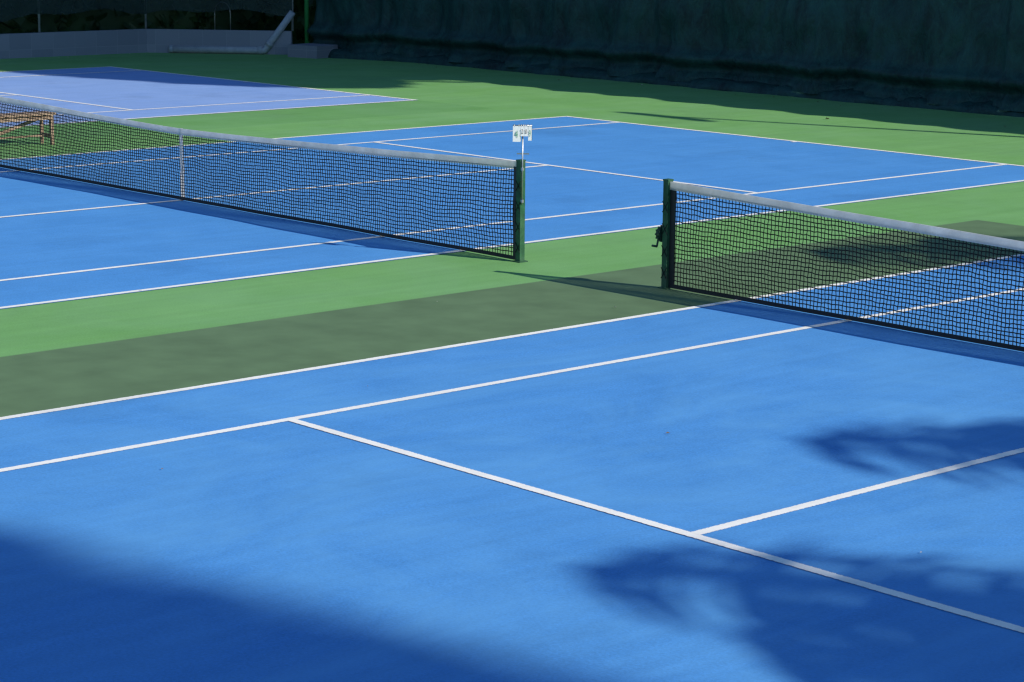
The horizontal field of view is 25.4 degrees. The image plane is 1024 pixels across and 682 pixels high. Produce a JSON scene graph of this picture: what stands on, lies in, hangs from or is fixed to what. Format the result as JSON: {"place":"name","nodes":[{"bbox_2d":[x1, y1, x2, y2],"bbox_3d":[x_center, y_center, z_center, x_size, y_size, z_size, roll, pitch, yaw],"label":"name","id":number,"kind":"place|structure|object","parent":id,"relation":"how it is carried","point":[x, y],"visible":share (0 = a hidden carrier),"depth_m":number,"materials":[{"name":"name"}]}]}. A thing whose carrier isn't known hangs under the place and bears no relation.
{"place":"outdoors","nodes":[
{"label":"outdoors","id":0,"kind":"place"},
{"bbox_2d":[0,53,1023,416],"bbox_3d":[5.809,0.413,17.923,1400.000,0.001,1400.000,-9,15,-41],"label":"ground","id":1,"kind":"structure","parent":0,"point":[70,353],"depth_m":24.23,"materials":[{"name":"green plastic"}]},
{"bbox_2d":[0,111,55,144],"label":"wooden bench","id":2,"kind":"object","parent":1,"relation":"on","point":[34,120],"visible":0.41,"depth_m":34.99,"materials":[{"name":"brown wood"}]},
{"bbox_2d":[0,29,291,58],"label":"tiled wall","id":3,"kind":"structure","parent":1,"relation":"on","point":[52,44],"depth_m":56.12,"materials":[{"name":"stone"}]},
{"bbox_2d":[0,0,293,32],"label":"netting fence","id":4,"kind":"object","parent":3,"relation":"on","point":[11,9],"visible":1,"depth_m":56.07,"materials":[{"name":"fabric"}]},
{"bbox_2d":[214,11,230,29],"bbox_3d":[-7.274,-7.904,57.126,0.340,1.240,0.340,-9,15,-41],"label":"fence post","id":5,"kind":"object","parent":3,"relation":"on","point":[230,20],"visible":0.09,"depth_m":57.09,"materials":[{"name":"silver metal"}]},
{"bbox_2d":[0,0,315,43],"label":"hedge","id":6,"kind":"object","parent":1,"relation":"on","point":[108,19],"visible":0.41,"depth_m":58.07,"materials":[{"name":"green plant"}]},
{"bbox_2d":[0,66,414,127],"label":"tennis court","id":7,"kind":"object","parent":1,"relation":"on","point":[121,93],"visible":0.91,"depth_m":44.51,"materials":[{"name":"plastic"}]},
{"bbox_2d":[169,10,294,53],"bbox_3d":[-6.922,-7.656,56.227,3.183,1.101,0.191,2,11,5],"label":"drain pipe","id":8,"kind":"object","parent":1,"relation":"on","point":[276,34],"visible":1,"depth_m":56.23,"materials":[{"name":"grey plastic"}]},
{"bbox_2d":[304,0,308,42],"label":"fence post","id":9,"kind":"object","parent":1,"relation":"on","point":[306,7],"depth_m":56.05,"materials":[{"name":"green metal"}]},
{"bbox_2d":[288,43,337,58],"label":"step block","id":10,"kind":"structure","parent":1,"relation":"on","point":[312,50],"depth_m":55.13,"materials":[{"name":"concrete"}]},
{"bbox_2d":[0,254,1023,681],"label":"tennis court","id":11,"kind":"object","parent":1,"relation":"on","point":[796,496],"visible":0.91,"depth_m":14.23,"materials":[{"name":"blue plastic"}]},
{"bbox_2d":[651,178,1023,351],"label":"tennis net","id":12,"kind":"object","parent":11,"relation":"on","point":[665,232],"visible":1,"depth_m":20.89,"materials":[{"name":"black fabric"}]},
{"bbox_2d":[0,116,1023,308],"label":"tennis court","id":13,"kind":"object","parent":1,"relation":"on","point":[62,239],"visible":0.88,"depth_m":29.52,"materials":[{"name":"blue plastic"}]},
{"bbox_2d":[0,96,527,262],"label":"tennis net","id":14,"kind":"object","parent":13,"relation":"on","point":[518,234],"visible":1,"depth_m":27.21,"materials":[{"name":"black fabric"}]},
{"bbox_2d":[513,124,531,204],"bbox_3d":[0.108,-1.860,23.929,0.205,0.849,0.074,2,11,6],"label":"scoreboard","id":15,"kind":"object","parent":14,"relation":"attached to","point":[519,131],"visible":1,"depth_m":23.84,"materials":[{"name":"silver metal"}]},
{"bbox_2d":[307,0,1023,116],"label":"tarpaulin fence","id":16,"kind":"object","parent":1,"relation":"on","point":[966,56],"visible":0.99,"depth_m":46.55,"materials":[{"name":"fabric"}]}
]}

